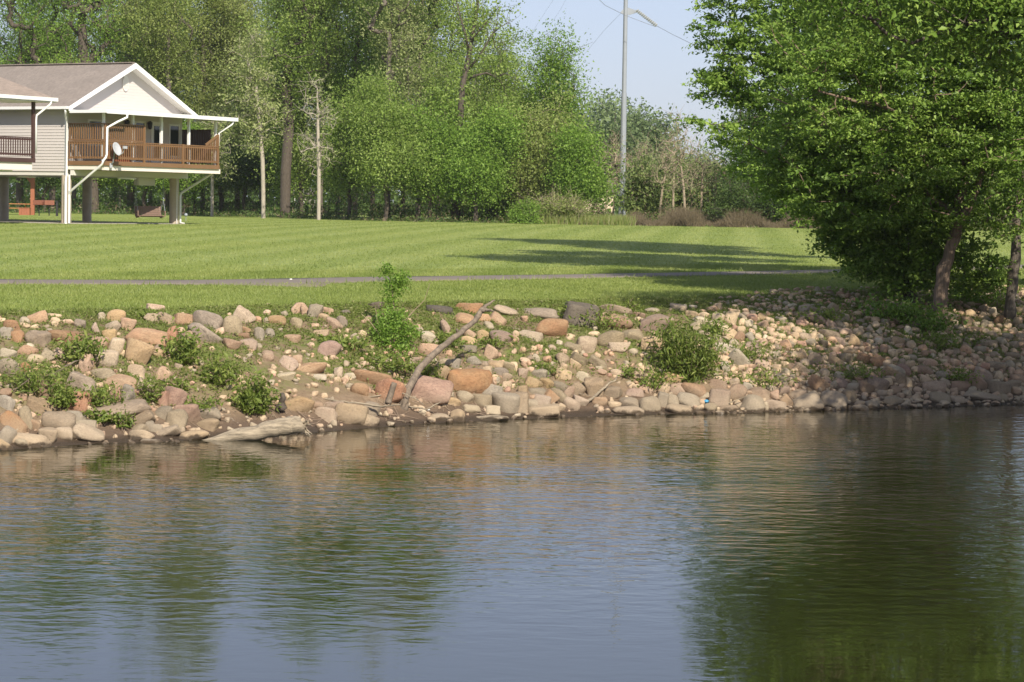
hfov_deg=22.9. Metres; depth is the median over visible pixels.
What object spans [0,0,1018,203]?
sky
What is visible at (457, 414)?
stone
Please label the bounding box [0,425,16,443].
stone
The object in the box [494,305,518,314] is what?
stone
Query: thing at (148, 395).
weed
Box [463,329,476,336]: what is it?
stone
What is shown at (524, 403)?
stone
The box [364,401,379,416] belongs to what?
stone
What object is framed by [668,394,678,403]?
stone
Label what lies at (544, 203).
bush
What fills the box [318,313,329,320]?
stone
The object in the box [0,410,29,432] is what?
stone
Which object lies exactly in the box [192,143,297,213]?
tree
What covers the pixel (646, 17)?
insulator string
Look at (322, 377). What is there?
stone
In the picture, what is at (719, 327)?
weed
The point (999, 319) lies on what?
stone
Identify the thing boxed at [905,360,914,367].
stone
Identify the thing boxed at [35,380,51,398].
stone
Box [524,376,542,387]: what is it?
stone
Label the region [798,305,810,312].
stone
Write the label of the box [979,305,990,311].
stone
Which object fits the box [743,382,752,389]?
stone
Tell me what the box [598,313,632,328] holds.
stone
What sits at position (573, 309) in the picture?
stone
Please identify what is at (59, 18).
woodland tree
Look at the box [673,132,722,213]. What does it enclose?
bare tree
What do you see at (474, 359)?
stone
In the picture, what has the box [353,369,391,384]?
stone
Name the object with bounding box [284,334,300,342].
stone
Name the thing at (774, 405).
stone
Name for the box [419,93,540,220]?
tree
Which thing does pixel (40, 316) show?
stone
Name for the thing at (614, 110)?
distant tree
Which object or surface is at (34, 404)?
stone
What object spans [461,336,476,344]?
stone
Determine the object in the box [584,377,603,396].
stone
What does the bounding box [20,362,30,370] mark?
stone
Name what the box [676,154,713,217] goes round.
willow thicket
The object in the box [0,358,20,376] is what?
stone
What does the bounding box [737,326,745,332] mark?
stone
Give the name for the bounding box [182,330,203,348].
stone
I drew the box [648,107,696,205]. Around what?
bare tree
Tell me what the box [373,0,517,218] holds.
woodland tree
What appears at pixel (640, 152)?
bare tree
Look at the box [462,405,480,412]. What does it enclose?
stone
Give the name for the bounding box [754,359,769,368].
stone
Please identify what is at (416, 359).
stone
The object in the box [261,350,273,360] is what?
stone
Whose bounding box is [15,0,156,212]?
tall tree
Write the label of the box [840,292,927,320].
creeper
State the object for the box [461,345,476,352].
stone
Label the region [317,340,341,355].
stone
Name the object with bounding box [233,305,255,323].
stone
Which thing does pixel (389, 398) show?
stump
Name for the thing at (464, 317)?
stone
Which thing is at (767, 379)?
weed
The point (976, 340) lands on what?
weed
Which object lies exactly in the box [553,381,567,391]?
stone
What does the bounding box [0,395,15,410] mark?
stone
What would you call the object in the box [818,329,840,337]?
stone
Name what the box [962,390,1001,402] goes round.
stone
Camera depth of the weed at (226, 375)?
40.03 m
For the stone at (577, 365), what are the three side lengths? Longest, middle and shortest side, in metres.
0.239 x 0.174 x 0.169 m
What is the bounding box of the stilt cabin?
[0,62,237,223]
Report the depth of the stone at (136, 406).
38.02 m
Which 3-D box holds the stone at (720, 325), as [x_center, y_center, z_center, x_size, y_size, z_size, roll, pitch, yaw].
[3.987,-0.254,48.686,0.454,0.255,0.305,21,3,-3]
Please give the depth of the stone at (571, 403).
43.80 m
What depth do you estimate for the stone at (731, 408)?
44.76 m
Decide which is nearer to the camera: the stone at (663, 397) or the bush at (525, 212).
the stone at (663, 397)
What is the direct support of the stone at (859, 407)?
on the river bank
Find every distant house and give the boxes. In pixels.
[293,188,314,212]
[558,180,617,212]
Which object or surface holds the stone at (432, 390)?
on the river bank
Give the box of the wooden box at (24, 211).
[19,208,30,214]
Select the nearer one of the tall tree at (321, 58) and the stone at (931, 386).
the stone at (931, 386)
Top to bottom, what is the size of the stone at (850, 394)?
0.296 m
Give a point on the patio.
(49, 222)
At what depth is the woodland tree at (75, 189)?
228.09 m
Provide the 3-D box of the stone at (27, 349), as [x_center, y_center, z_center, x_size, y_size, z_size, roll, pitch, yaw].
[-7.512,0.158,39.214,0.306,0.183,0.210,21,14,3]
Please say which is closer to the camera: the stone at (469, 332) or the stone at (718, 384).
the stone at (469, 332)
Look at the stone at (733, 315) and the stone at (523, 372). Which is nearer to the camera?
the stone at (523, 372)
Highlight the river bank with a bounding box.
[0,288,1023,448]
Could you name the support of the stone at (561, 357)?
on the river bank
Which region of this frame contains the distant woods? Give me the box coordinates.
[9,144,1023,225]
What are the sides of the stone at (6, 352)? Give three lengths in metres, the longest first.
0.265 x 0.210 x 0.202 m
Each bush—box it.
[364,261,429,355]
[498,188,547,223]
[500,187,573,217]
[536,182,599,222]
[699,175,763,221]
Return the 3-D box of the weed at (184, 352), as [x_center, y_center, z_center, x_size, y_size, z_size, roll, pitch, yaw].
[-5.289,0.010,40.310,0.833,0.799,0.925,-2,4,-40]
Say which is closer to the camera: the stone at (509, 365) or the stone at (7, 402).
the stone at (7, 402)
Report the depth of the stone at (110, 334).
40.52 m
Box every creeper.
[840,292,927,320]
[875,293,976,331]
[899,326,975,348]
[948,263,1020,304]
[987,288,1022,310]
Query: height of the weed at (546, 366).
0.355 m
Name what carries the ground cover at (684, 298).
on the river bank
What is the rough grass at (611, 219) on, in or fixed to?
on the lawn at (452, 256)
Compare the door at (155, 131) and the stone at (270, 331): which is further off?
the door at (155, 131)
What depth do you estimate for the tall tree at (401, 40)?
176.51 m
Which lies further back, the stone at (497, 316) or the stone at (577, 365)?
the stone at (497, 316)
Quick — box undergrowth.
[9,177,1023,230]
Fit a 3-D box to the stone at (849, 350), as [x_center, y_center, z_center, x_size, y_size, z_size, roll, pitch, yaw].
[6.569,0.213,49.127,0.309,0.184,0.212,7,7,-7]
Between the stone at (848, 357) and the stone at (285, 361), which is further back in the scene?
the stone at (848, 357)
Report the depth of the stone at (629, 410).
43.98 m
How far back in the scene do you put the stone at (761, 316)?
49.87 m
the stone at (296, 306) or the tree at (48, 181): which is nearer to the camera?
the stone at (296, 306)
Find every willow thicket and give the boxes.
[611,147,681,217]
[636,151,690,220]
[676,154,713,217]
[681,153,733,217]
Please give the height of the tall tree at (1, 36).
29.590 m
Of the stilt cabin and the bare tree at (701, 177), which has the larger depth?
the bare tree at (701, 177)
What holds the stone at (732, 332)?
on the river bank
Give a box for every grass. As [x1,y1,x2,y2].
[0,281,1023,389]
[5,263,1022,285]
[536,213,636,225]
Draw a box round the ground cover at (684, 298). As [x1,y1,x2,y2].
[0,282,1023,414]
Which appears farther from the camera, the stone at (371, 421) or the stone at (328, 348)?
the stone at (328, 348)
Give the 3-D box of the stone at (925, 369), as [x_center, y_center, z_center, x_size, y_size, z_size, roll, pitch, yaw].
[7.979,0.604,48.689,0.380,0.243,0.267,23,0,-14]
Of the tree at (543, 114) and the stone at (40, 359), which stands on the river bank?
the stone at (40, 359)
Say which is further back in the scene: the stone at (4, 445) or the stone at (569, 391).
the stone at (569, 391)
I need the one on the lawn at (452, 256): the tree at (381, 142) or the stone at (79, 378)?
the tree at (381, 142)
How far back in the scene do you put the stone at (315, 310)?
43.92 m
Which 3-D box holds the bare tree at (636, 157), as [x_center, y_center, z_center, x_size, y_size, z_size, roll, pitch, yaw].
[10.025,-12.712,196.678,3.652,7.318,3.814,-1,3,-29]
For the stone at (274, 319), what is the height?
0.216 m
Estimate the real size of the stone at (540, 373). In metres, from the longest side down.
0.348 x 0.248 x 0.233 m
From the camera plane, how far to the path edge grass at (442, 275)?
57.29 m
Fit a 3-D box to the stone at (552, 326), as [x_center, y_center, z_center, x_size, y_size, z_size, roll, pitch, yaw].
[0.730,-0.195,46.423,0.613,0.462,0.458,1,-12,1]
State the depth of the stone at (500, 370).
44.08 m
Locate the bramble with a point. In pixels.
(685, 217)
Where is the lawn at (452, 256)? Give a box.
[0,209,1023,312]
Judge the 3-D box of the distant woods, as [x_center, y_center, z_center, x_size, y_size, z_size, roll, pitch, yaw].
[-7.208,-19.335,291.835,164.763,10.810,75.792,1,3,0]
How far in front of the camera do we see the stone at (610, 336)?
46.20 m
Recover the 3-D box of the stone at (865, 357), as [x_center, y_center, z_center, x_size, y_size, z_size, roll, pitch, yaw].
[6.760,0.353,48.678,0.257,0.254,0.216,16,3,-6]
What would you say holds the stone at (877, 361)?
on the river bank
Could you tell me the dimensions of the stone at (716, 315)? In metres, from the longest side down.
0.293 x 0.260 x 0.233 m
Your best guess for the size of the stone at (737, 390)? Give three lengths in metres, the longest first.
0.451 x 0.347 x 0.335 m
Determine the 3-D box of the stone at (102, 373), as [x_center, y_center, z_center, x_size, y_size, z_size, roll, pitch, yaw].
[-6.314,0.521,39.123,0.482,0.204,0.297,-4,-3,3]
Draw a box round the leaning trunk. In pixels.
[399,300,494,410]
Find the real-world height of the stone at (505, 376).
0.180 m
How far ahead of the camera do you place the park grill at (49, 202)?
165.54 m
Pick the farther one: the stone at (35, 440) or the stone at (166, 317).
the stone at (166, 317)
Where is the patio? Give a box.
[0,220,180,223]
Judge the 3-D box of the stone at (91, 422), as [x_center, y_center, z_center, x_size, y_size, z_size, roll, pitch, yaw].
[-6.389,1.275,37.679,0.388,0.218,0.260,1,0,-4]
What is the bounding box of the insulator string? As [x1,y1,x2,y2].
[636,9,656,26]
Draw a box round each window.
[87,119,101,145]
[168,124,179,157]
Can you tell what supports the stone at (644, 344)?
on the river bank
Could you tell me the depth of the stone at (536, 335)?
45.91 m
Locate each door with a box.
[134,121,145,161]
[151,121,163,162]
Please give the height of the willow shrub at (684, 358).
1.431 m
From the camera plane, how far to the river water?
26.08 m
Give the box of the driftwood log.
[203,416,312,440]
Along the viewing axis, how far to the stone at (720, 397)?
44.99 m
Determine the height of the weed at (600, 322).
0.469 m
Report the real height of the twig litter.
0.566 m
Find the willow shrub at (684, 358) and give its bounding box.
[639,314,735,383]
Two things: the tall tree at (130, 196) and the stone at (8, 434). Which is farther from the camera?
the tall tree at (130, 196)
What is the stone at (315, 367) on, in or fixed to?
on the river bank
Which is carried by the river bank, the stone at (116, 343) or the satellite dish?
the stone at (116, 343)
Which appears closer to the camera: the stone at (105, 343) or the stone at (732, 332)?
the stone at (105, 343)
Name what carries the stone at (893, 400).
on the river bank
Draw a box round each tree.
[0,0,88,210]
[0,0,89,211]
[0,2,52,63]
[1,0,111,211]
[3,0,104,211]
[10,177,79,210]
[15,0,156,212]
[55,178,129,197]
[72,0,162,209]
[87,0,173,213]
[88,0,227,209]
[92,0,209,203]
[110,178,181,205]
[116,0,214,212]
[149,108,229,214]
[159,178,235,214]
[160,0,262,214]
[171,2,276,210]
[172,0,280,213]
[183,91,269,213]
[184,0,316,214]
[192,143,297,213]
[208,21,308,217]
[214,0,356,217]
[234,0,353,213]
[247,101,328,215]
[275,0,384,214]
[277,0,376,216]
[296,0,424,218]
[300,77,383,219]
[312,0,434,213]
[328,60,465,220]
[333,0,467,217]
[346,0,456,218]
[366,0,473,219]
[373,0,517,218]
[381,88,475,220]
[404,45,535,219]
[412,0,550,221]
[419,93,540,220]
[447,78,535,220]
[452,19,562,220]
[470,98,567,205]
[487,8,605,221]
[508,76,605,202]
[533,106,632,214]
[563,77,659,179]
[581,88,679,175]
[592,137,609,214]
[593,125,637,208]
[601,138,640,214]
[605,96,689,180]
[613,135,655,192]
[620,130,661,183]
[627,134,722,177]
[640,126,693,216]
[646,126,704,207]
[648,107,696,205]
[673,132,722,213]
[674,0,866,228]
[687,150,732,215]
[698,88,815,222]
[710,0,1023,321]
[740,0,1017,203]
[741,0,1023,116]
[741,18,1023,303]
[763,73,859,210]
[838,66,950,176]
[886,76,997,205]
[945,41,1023,229]
[980,43,1023,319]
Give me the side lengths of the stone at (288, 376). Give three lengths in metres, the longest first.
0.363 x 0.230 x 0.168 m
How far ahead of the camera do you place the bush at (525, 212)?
166.53 m
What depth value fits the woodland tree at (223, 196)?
222.19 m
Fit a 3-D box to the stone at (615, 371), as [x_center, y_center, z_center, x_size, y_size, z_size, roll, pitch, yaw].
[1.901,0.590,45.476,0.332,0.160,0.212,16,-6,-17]
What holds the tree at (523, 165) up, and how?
on the lawn at (452, 256)
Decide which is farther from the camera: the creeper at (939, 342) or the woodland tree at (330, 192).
the woodland tree at (330, 192)
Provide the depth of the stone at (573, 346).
45.86 m
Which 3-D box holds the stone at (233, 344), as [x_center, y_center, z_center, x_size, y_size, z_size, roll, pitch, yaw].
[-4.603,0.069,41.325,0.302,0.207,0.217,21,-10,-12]
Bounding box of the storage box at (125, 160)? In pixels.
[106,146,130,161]
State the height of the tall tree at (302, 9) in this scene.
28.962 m
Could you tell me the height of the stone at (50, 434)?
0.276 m
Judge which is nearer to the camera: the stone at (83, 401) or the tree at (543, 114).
the stone at (83, 401)
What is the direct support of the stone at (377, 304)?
on the river bank
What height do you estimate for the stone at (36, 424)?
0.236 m
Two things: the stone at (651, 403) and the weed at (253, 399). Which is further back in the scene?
the stone at (651, 403)
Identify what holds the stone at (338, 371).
on the river bank
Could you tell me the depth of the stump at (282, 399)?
39.97 m
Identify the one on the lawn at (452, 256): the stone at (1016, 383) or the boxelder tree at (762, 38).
the boxelder tree at (762, 38)
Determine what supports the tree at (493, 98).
on the lawn at (452, 256)
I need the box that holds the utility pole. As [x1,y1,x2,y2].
[618,0,635,216]
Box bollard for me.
[55,201,58,215]
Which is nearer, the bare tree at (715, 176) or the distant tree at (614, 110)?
the bare tree at (715, 176)
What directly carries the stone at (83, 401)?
on the river bank
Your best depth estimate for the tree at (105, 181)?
202.69 m
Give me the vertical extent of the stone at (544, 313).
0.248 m
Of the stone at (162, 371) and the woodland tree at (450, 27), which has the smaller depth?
the stone at (162, 371)
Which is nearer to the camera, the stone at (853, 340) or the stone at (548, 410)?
the stone at (548, 410)
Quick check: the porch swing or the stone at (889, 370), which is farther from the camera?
the porch swing
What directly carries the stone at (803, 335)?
on the river bank
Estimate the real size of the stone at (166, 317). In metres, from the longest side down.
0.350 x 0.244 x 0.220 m
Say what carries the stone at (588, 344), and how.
on the river bank
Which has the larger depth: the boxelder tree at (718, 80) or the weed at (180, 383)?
the boxelder tree at (718, 80)
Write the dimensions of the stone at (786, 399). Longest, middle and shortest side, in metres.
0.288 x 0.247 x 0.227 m
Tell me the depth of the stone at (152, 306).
42.57 m
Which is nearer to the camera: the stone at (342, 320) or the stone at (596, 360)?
the stone at (342, 320)
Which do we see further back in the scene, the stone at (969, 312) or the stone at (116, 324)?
the stone at (969, 312)
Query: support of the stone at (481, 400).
on the river bank
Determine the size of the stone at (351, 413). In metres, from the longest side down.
0.562 x 0.438 x 0.426 m
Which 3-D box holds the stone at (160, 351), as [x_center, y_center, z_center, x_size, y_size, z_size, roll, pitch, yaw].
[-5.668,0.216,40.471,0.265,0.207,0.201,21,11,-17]
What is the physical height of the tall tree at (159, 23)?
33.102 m
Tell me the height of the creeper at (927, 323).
0.852 m
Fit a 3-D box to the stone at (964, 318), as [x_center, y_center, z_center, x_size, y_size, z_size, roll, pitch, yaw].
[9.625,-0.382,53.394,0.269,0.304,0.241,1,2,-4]
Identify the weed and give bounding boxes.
[0,355,74,396]
[41,374,94,409]
[49,329,108,366]
[81,406,123,424]
[82,380,132,406]
[111,404,136,430]
[131,307,163,318]
[132,374,166,402]
[155,316,210,364]
[159,368,197,391]
[172,392,233,411]
[189,351,248,386]
[227,366,281,415]
[311,328,374,349]
[353,349,427,372]
[407,349,444,377]
[434,329,467,346]
[472,332,521,348]
[528,358,570,374]
[557,299,569,318]
[568,305,638,328]
[613,362,640,377]
[616,296,644,311]
[631,365,681,392]
[698,312,732,334]
[715,361,796,388]
[717,339,780,361]
[782,301,852,321]
[813,358,895,379]
[939,364,984,383]
[954,330,997,343]
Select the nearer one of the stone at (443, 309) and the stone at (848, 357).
the stone at (443, 309)
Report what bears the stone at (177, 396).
on the river bank
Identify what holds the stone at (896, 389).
on the river bank
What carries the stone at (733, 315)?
on the river bank
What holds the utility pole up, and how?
on the lawn at (452, 256)
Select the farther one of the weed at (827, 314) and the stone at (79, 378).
the weed at (827, 314)
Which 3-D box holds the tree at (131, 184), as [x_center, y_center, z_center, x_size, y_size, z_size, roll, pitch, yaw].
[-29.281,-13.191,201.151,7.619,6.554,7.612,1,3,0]
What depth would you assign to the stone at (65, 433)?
37.10 m
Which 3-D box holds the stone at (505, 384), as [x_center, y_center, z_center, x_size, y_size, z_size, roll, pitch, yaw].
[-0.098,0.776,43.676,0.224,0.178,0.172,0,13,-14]
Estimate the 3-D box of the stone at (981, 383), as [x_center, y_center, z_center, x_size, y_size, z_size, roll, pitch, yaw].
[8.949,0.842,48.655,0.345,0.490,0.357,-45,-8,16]
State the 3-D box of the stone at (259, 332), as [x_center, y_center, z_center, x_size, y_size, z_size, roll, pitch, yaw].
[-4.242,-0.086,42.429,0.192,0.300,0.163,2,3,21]
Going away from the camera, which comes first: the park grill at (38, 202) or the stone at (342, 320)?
the stone at (342, 320)
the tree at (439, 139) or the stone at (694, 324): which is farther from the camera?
the tree at (439, 139)
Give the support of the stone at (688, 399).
on the river bank
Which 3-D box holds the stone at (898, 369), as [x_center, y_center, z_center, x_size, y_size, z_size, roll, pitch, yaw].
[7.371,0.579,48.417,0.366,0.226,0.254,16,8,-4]
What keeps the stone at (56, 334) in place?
on the river bank
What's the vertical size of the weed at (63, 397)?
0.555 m
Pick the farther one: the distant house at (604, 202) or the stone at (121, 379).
the distant house at (604, 202)
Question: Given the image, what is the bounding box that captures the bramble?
[618,206,822,228]
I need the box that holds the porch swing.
[134,200,165,217]
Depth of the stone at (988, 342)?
51.48 m
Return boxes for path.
[0,265,1023,286]
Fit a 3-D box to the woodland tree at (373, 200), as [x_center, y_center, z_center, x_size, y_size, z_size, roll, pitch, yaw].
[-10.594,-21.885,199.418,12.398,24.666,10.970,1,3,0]
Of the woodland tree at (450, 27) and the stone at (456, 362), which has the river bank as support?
the stone at (456, 362)
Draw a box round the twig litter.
[41,377,990,439]
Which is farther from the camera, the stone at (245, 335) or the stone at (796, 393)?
the stone at (796, 393)
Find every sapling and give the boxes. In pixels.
[102,179,141,207]
[190,108,240,216]
[284,73,345,219]
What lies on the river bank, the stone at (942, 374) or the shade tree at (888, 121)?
the stone at (942, 374)
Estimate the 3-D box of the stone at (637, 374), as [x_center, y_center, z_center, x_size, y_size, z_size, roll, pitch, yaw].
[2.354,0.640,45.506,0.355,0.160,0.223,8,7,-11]
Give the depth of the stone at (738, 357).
46.86 m
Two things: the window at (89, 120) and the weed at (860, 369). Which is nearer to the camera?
the weed at (860, 369)
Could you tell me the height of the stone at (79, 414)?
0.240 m
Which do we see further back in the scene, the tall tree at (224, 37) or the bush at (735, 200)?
the tall tree at (224, 37)
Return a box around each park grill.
[33,200,43,215]
[44,200,53,215]
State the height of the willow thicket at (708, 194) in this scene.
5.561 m
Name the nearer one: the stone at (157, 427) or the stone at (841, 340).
the stone at (157, 427)
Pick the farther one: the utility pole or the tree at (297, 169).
the utility pole
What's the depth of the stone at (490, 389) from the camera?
43.26 m
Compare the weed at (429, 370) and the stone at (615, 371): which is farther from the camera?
the stone at (615, 371)
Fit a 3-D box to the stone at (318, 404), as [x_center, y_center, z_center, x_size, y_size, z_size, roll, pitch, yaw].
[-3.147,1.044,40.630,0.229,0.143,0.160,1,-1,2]
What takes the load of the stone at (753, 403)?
on the river bank
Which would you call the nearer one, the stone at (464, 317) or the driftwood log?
the driftwood log
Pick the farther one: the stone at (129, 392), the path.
the path
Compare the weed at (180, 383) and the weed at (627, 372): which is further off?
the weed at (627, 372)
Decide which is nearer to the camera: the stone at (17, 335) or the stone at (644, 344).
the stone at (17, 335)
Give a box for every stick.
[53,360,78,374]
[324,398,400,407]
[370,393,424,405]
[408,402,440,409]
[583,375,617,405]
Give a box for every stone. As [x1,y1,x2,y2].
[0,327,12,339]
[0,348,17,358]
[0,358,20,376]
[0,388,11,395]
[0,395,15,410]
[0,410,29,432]
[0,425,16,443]
[0,439,13,449]
[3,320,20,330]
[11,330,24,342]
[12,433,52,447]
[14,438,27,446]
[17,345,38,354]
[18,405,32,429]
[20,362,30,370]
[24,330,50,346]
[26,395,57,414]
[27,310,47,322]
[27,354,44,362]
[31,419,40,430]
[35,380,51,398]
[38,427,57,442]
[41,347,55,360]
[41,411,75,427]
[47,330,83,344]
[53,347,66,358]
[56,427,72,440]
[65,371,95,394]
[65,410,86,419]
[68,391,92,412]
[72,423,104,441]
[74,319,85,327]
[76,419,96,427]
[79,353,93,371]
[88,399,151,419]
[90,368,115,378]
[91,322,100,334]
[91,336,108,348]
[93,349,118,366]
[102,329,116,340]
[103,374,136,388]
[105,320,120,330]
[106,309,125,320]
[108,337,124,354]
[109,387,121,401]
[120,317,136,330]
[122,384,135,400]
[124,328,167,346]
[125,338,154,364]
[127,364,144,378]
[128,429,154,440]
[131,410,155,423]
[132,424,148,430]
[136,377,154,392]
[140,439,162,442]
[144,313,158,322]
[145,420,154,431]
[146,303,164,310]
[153,348,166,357]
[153,424,162,431]
[154,391,168,406]
[155,366,172,381]
[155,406,172,420]
[156,424,180,435]
[158,312,174,324]
[165,386,187,405]
[166,409,188,427]
[167,326,177,341]
[173,404,200,420]
[174,313,192,324]
[178,430,208,439]
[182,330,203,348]
[187,322,222,342]
[193,310,222,329]
[197,418,219,431]
[199,407,220,419]
[221,315,242,334]
[223,338,241,349]
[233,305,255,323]
[235,332,249,338]
[240,338,257,349]
[242,326,251,332]
[254,327,264,339]
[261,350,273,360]
[265,328,274,336]
[268,315,285,325]
[277,372,295,380]
[279,355,298,370]
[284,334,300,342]
[285,396,314,411]
[289,317,302,328]
[291,302,304,313]
[292,354,302,364]
[297,362,326,372]
[307,304,323,317]
[312,329,329,336]
[313,374,326,380]
[313,401,322,407]
[314,407,337,422]
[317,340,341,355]
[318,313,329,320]
[325,401,343,407]
[326,317,342,329]
[333,366,342,377]
[334,403,368,425]
[336,316,347,326]
[350,383,369,395]
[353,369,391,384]
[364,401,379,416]
[364,414,379,426]
[368,301,383,308]
[375,378,409,402]
[410,357,420,363]
[411,375,453,404]
[418,343,437,354]
[421,331,435,342]
[426,305,453,313]
[430,413,449,420]
[432,363,450,379]
[438,358,451,366]
[440,319,450,332]
[447,368,492,393]
[447,397,460,405]
[450,358,460,367]
[450,409,464,421]
[453,312,473,323]
[456,303,482,313]
[457,390,473,401]
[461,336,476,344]
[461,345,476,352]
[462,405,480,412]
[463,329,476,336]
[466,356,481,364]
[473,393,491,406]
[476,329,488,341]
[476,415,508,420]
[479,314,490,321]
[482,366,491,372]
[482,384,502,395]
[483,405,500,414]
[484,344,498,358]
[488,360,503,367]
[489,330,512,342]
[490,311,506,325]
[492,367,508,374]
[492,392,519,412]
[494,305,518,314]
[501,381,511,388]
[502,373,512,380]
[503,361,514,370]
[514,391,528,413]
[517,368,528,377]
[517,385,527,392]
[519,330,542,341]
[522,308,559,318]
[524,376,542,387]
[528,388,545,394]
[528,403,559,416]
[529,399,537,406]
[531,369,550,378]
[534,393,550,404]
[535,318,568,336]
[540,377,553,387]
[544,389,559,403]
[551,387,566,402]
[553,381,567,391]
[555,353,569,363]
[555,367,571,380]
[563,301,599,327]
[563,396,580,410]
[564,342,581,352]
[564,386,574,396]
[569,358,581,368]
[570,351,587,365]
[571,381,585,395]
[573,394,588,405]
[576,336,597,352]
[576,371,589,381]
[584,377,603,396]
[588,354,606,367]
[592,397,607,405]
[597,330,624,346]
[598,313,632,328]
[600,304,632,314]
[603,386,622,398]
[608,342,630,352]
[609,369,623,377]
[612,406,643,414]
[619,397,638,406]
[623,329,643,340]
[626,388,643,396]
[633,311,645,317]
[633,371,649,379]
[638,385,653,393]
[638,396,660,411]
[639,314,670,332]
[640,336,664,351]
[656,382,670,392]
[657,391,668,406]
[664,372,683,382]
[666,404,691,413]
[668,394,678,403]
[670,303,686,311]
[670,383,684,393]
[677,392,699,406]
[681,382,705,396]
[685,310,698,316]
[690,322,701,330]
[693,316,707,323]
[704,403,716,411]
[708,320,728,330]
[708,388,730,406]
[709,379,727,388]
[711,312,724,321]
[713,342,735,352]
[720,405,739,411]
[721,361,730,371]
[724,311,737,324]
[725,328,736,339]
[728,348,749,364]
[729,383,746,401]
[734,331,744,341]
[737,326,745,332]
[739,394,764,412]
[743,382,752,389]
[745,332,754,341]
[745,341,760,350]
[747,387,769,399]
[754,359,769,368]
[757,313,767,320]
[757,320,768,327]
[764,399,786,411]
[778,394,792,405]
[779,385,789,393]
[790,389,807,397]
[792,391,823,410]
[793,362,809,373]
[796,348,807,359]
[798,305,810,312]
[799,332,811,339]
[805,311,825,325]
[807,352,823,363]
[808,374,830,390]
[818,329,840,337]
[818,340,827,347]
[820,390,847,409]
[825,318,837,327]
[827,302,840,312]
[827,355,843,365]
[828,347,840,352]
[834,337,845,346]
[836,366,846,370]
[836,378,847,388]
[838,353,853,362]
[842,389,855,401]
[843,347,857,353]
[846,382,858,391]
[847,334,859,345]
[851,404,868,409]
[856,353,870,362]
[857,380,874,392]
[865,398,879,408]
[867,375,889,389]
[869,355,885,366]
[881,366,900,375]
[883,396,904,404]
[889,364,905,373]
[889,386,901,393]
[891,336,905,343]
[894,374,906,385]
[897,364,910,375]
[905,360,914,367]
[917,365,933,374]
[922,358,937,366]
[922,381,946,392]
[929,391,951,403]
[935,371,948,378]
[950,380,970,390]
[961,316,972,325]
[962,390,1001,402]
[965,309,975,318]
[965,372,987,389]
[974,366,993,379]
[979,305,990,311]
[982,339,997,347]
[985,380,1010,393]
[987,361,1006,370]
[994,315,1003,323]
[997,394,1007,400]
[1004,352,1019,358]
[1006,380,1020,386]
[1010,374,1023,382]
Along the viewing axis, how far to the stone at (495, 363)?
44.26 m
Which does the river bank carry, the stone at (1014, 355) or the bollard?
the stone at (1014, 355)
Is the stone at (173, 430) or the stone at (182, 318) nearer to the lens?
the stone at (173, 430)
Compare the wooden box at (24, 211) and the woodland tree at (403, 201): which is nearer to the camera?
the wooden box at (24, 211)
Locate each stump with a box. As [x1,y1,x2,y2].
[275,392,286,413]
[385,382,396,403]
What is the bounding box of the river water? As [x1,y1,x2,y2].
[0,404,1023,681]
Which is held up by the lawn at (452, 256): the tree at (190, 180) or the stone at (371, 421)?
the tree at (190, 180)
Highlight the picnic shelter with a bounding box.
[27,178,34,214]
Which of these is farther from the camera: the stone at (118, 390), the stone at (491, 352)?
the stone at (491, 352)
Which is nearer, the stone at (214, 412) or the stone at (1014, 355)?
the stone at (214, 412)
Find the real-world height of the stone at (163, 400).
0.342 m
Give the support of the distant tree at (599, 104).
on the lawn at (452, 256)
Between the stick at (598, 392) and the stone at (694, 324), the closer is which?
the stick at (598, 392)
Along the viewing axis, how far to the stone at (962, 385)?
48.36 m
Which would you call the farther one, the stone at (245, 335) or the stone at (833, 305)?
the stone at (833, 305)
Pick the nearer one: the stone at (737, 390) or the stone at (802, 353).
the stone at (737, 390)
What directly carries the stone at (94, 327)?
on the river bank
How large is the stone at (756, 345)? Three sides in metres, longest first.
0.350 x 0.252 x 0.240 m
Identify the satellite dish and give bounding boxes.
[110,142,126,167]
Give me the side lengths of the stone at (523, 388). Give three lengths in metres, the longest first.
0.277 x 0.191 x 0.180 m
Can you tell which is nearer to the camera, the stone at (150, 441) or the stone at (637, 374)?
the stone at (150, 441)
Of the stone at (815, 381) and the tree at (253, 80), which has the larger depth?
the tree at (253, 80)
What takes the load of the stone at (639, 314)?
on the river bank
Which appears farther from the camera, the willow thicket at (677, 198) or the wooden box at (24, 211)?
the willow thicket at (677, 198)
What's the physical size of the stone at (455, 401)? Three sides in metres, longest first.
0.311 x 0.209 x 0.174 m
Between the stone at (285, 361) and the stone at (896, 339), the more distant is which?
the stone at (896, 339)
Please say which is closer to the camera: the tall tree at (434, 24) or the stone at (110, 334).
the stone at (110, 334)
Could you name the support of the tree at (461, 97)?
on the lawn at (452, 256)
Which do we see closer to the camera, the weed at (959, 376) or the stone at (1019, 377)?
the weed at (959, 376)

